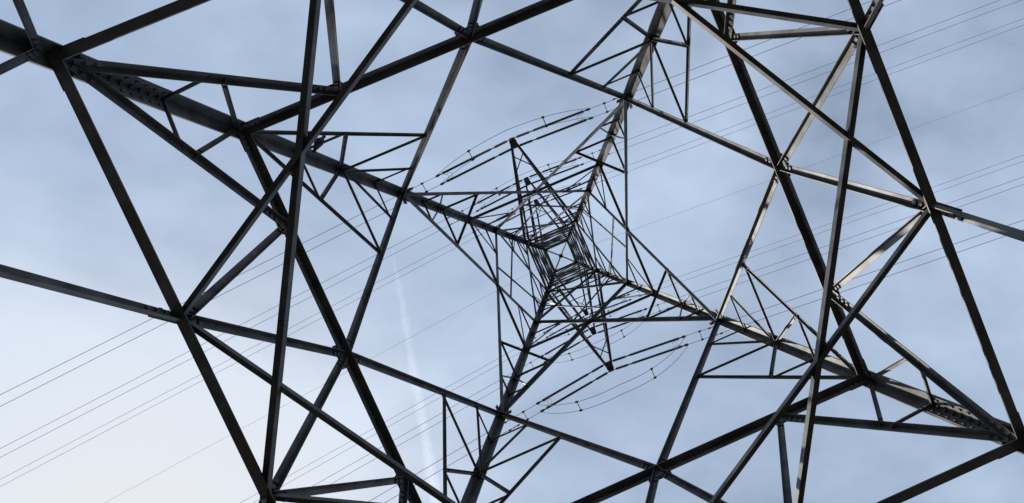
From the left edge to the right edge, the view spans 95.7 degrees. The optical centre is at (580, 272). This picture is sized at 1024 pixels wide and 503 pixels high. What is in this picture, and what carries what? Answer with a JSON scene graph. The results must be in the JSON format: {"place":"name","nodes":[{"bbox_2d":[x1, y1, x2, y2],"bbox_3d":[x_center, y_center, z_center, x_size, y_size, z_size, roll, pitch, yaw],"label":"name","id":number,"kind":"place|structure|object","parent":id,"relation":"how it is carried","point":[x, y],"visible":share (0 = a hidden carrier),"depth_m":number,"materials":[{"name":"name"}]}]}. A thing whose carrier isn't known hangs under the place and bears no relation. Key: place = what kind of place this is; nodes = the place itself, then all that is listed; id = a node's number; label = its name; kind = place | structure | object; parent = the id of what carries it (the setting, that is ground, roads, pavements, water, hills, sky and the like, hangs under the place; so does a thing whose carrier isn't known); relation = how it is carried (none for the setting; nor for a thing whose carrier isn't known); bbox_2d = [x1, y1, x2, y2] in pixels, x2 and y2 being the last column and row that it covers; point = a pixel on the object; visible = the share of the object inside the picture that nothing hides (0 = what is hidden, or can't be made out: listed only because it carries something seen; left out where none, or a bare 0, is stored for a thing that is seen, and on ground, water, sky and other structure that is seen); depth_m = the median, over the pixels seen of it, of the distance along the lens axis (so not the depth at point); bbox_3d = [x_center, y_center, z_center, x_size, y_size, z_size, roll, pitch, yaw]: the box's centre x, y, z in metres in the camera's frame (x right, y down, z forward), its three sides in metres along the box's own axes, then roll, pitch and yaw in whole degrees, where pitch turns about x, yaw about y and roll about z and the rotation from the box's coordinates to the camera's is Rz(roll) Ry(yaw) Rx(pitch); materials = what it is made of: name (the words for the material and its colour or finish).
{"place":"outdoors","nodes":[
{"label":"outdoors","id":0,"kind":"place"},
{"bbox_2d":[0,0,1023,502],"label":"sky","id":1,"kind":"structure","parent":0,"point":[61,217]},
{"label":"ground","id":2,"kind":"structure","parent":0,"visible":0},
{"bbox_2d":[0,0,1023,502],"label":"lattice pylon","id":3,"kind":"object","parent":2,"relation":"on","point":[122,86],"visible":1,"depth_m":5.37,"materials":[{"name":"metal"}]},
{"bbox_2d":[312,135,325,152],"bbox_3d":[-3.846,-1.910,6.771,0.116,0.217,0.334,13,-88,-3],"label":"perched bird","id":4,"kind":"object","parent":3,"relation":"on","point":[318,140],"visible":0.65,"depth_m":6.72},
{"bbox_2d":[105,260,552,502],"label":"earth wire","id":5,"kind":"object","parent":3,"relation":"attached to","point":[319,386],"visible":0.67,"depth_m":37.22,"materials":[{"name":"metal"}]},
{"bbox_2d":[435,140,512,185],"bbox_3d":[-4.387,-4.662,19.360,3.537,0.444,0.516,-28,-87,-1],"label":"insulator set","id":6,"kind":"object","parent":3,"relation":"attached to","point":[469,169],"visible":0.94,"depth_m":19.30,"materials":[{"name":"ceramic"}]},
{"bbox_2d":[0,177,438,406],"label":"twin conductor","id":7,"kind":"object","parent":6,"relation":"attached to","point":[422,183],"visible":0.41,"depth_m":18.05,"materials":[{"name":"metal"}]},
{"bbox_2d":[435,108,590,183],"bbox_3d":[-2.749,-5.358,18.665,7.085,1.070,0.664,-24,-87,-1],"label":"jumper loop","id":8,"kind":"object","parent":6,"relation":"hanging from","point":[542,117],"visible":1,"depth_m":18.29,"materials":[{"name":"metal"}]},
{"bbox_2d":[474,179,526,211],"bbox_3d":[-4.382,-4.285,25.425,3.288,0.420,0.516,-28,-87,-1],"label":"insulator set","id":9,"kind":"object","parent":3,"relation":"attached to","point":[488,197],"visible":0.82,"depth_m":25.34,"materials":[{"name":"ceramic"}]},
{"bbox_2d":[0,206,474,457],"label":"twin conductor","id":10,"kind":"object","parent":9,"relation":"attached to","point":[223,333],"visible":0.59,"depth_m":23.47,"materials":[{"name":"metal"}]},
{"bbox_2d":[477,157,583,209],"bbox_3d":[-2.859,-4.935,24.739,6.589,1.069,0.654,-24,-87,-1],"label":"jumper loop","id":11,"kind":"object","parent":9,"relation":"hanging from","point":[526,180],"visible":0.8,"depth_m":24.36,"materials":[{"name":"metal"}]},
{"bbox_2d":[492,201,534,226],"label":"insulator set","id":12,"kind":"object","parent":3,"relation":"attached to","point":[514,216],"visible":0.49,"depth_m":31.37,"materials":[{"name":"ceramic"}]},
{"bbox_2d":[0,229,480,486],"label":"twin conductor","id":13,"kind":"object","parent":12,"relation":"attached to","point":[223,362],"visible":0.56,"depth_m":28.89,"materials":[{"name":"metal"}]},
{"bbox_2d":[494,183,581,225],"bbox_3d":[-2.914,-4.672,30.756,6.589,1.069,0.654,-24,-87,-1],"label":"jumper loop","id":14,"kind":"object","parent":12,"relation":"hanging from","point":[534,203],"visible":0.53,"depth_m":30.38,"materials":[{"name":"metal"}]},
{"bbox_2d":[515,109,592,146],"bbox_3d":[-1.175,-6.107,19.447,3.537,0.445,0.516,-20,-87,-2],"label":"insulator set","id":15,"kind":"object","parent":3,"relation":"attached to","point":[563,128],"visible":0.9,"depth_m":19.40,"materials":[{"name":"ceramic"}]},
{"bbox_2d":[590,0,899,116],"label":"twin conductor","id":16,"kind":"object","parent":15,"relation":"attached to","point":[604,103],"visible":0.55,"depth_m":18.96,"materials":[{"name":"metal"}]},
{"bbox_2d":[528,157,583,183],"bbox_3d":[-1.396,-5.629,25.506,3.288,0.420,0.516,-20,-87,-2],"label":"insulator set","id":17,"kind":"object","parent":3,"relation":"attached to","point":[572,161],"visible":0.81,"depth_m":25.46,"materials":[{"name":"ceramic"}]},
{"bbox_2d":[584,0,1020,163],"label":"twin conductor","id":18,"kind":"object","parent":17,"relation":"attached to","point":[808,79],"visible":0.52,"depth_m":24.53,"materials":[{"name":"metal"}]},
{"bbox_2d":[538,183,582,204],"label":"insulator set","id":19,"kind":"object","parent":3,"relation":"attached to","point":[561,195],"visible":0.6,"depth_m":31.47,"materials":[{"name":"ceramic"}]},
{"bbox_2d":[582,18,1023,187],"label":"twin conductor","id":20,"kind":"object","parent":19,"relation":"attached to","point":[813,96],"visible":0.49,"depth_m":30.26,"materials":[{"name":"metal"}]},
{"bbox_2d":[543,312,585,338],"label":"insulator set","id":21,"kind":"object","parent":3,"relation":"attached to","point":[561,328],"visible":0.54,"depth_m":31.78,"materials":[{"name":"ceramic"}]},
{"bbox_2d":[244,333,543,502],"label":"twin conductor","id":22,"kind":"object","parent":21,"relation":"attached to","point":[396,415],"visible":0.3,"depth_m":30.43,"materials":[{"name":"metal"}]},
{"bbox_2d":[543,294,631,336],"bbox_3d":[0.606,3.170,30.849,6.594,1.768,0.625,-24,-87,-1],"label":"jumper loop","id":23,"kind":"object","parent":21,"relation":"hanging from","point":[595,323],"visible":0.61,"depth_m":30.38,"materials":[{"name":"metal"}]},
{"bbox_2d":[541,329,591,362],"bbox_3d":[-0.693,4.117,25.897,3.288,0.420,0.516,-28,-87,-1],"label":"insulator set","id":24,"kind":"object","parent":3,"relation":"attached to","point":[558,346],"visible":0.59,"depth_m":25.84,"materials":[{"name":"ceramic"}]},
{"bbox_2d":[283,358,542,502],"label":"twin conductor","id":25,"kind":"object","parent":24,"relation":"attached to","point":[423,423],"visible":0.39,"depth_m":24.84,"materials":[{"name":"metal"}]},
{"bbox_2d":[557,309,646,362],"bbox_3d":[0.943,3.699,24.873,6.594,1.768,0.625,-24,-87,-1],"label":"jumper loop","id":26,"kind":"object","parent":24,"relation":"hanging from","point":[621,330],"visible":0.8,"depth_m":24.23,"materials":[{"name":"metal"}]},
{"bbox_2d":[536,363,608,411],"bbox_3d":[-0.249,4.977,19.897,3.537,0.444,0.516,-28,-87,-1],"label":"insulator set","id":27,"kind":"object","parent":3,"relation":"attached to","point":[572,383],"visible":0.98,"depth_m":19.85,"materials":[{"name":"ceramic"}]},
{"bbox_2d":[368,404,539,502],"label":"twin conductor","id":28,"kind":"object","parent":27,"relation":"attached to","point":[460,448],"visible":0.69,"depth_m":19.25,"materials":[{"name":"metal"}]},
{"bbox_2d":[536,336,688,413],"bbox_3d":[1.504,4.514,18.864,7.090,1.768,0.619,-24,-87,-1],"label":"jumper loop","id":29,"kind":"object","parent":27,"relation":"hanging from","point":[654,377],"visible":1,"depth_m":18.24,"materials":[{"name":"metal"}]},
{"bbox_2d":[586,294,630,314],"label":"insulator set","id":30,"kind":"object","parent":3,"relation":"attached to","point":[613,305],"visible":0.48,"depth_m":31.88,"materials":[{"name":"ceramic"}]},
{"bbox_2d":[631,155,1022,298],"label":"twin conductor","id":31,"kind":"object","parent":30,"relation":"attached to","point":[830,223],"visible":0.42,"depth_m":30.90,"materials":[{"name":"metal"}]},
{"bbox_2d":[594,308,646,333],"bbox_3d":[2.293,2.773,25.978,3.288,0.420,0.516,-20,-87,-2],"label":"insulator set","id":32,"kind":"object","parent":3,"relation":"attached to","point":[638,311],"visible":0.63,"depth_m":25.93,"materials":[{"name":"ceramic"}]},
{"bbox_2d":[647,177,1023,314],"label":"twin conductor","id":33,"kind":"object","parent":32,"relation":"attached to","point":[839,248],"visible":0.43,"depth_m":25.12,"materials":[{"name":"metal"}]},
{"bbox_2d":[610,335,688,369],"bbox_3d":[2.963,3.531,19.985,3.537,0.445,0.516,-20,-87,-2],"label":"insulator set","id":34,"kind":"object","parent":3,"relation":"attached to","point":[650,348],"visible":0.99,"depth_m":19.94,"materials":[{"name":"ceramic"}]},
{"bbox_2d":[686,220,1022,343],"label":"twin conductor","id":35,"kind":"object","parent":34,"relation":"attached to","point":[699,331],"visible":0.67,"depth_m":19.36,"materials":[{"name":"metal"}]},
{"bbox_2d":[567,88,1023,253],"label":"earth wire","id":36,"kind":"object","parent":3,"relation":"attached to","point":[810,165],"visible":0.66,"depth_m":38.30,"materials":[{"name":"metal"}]}
]}

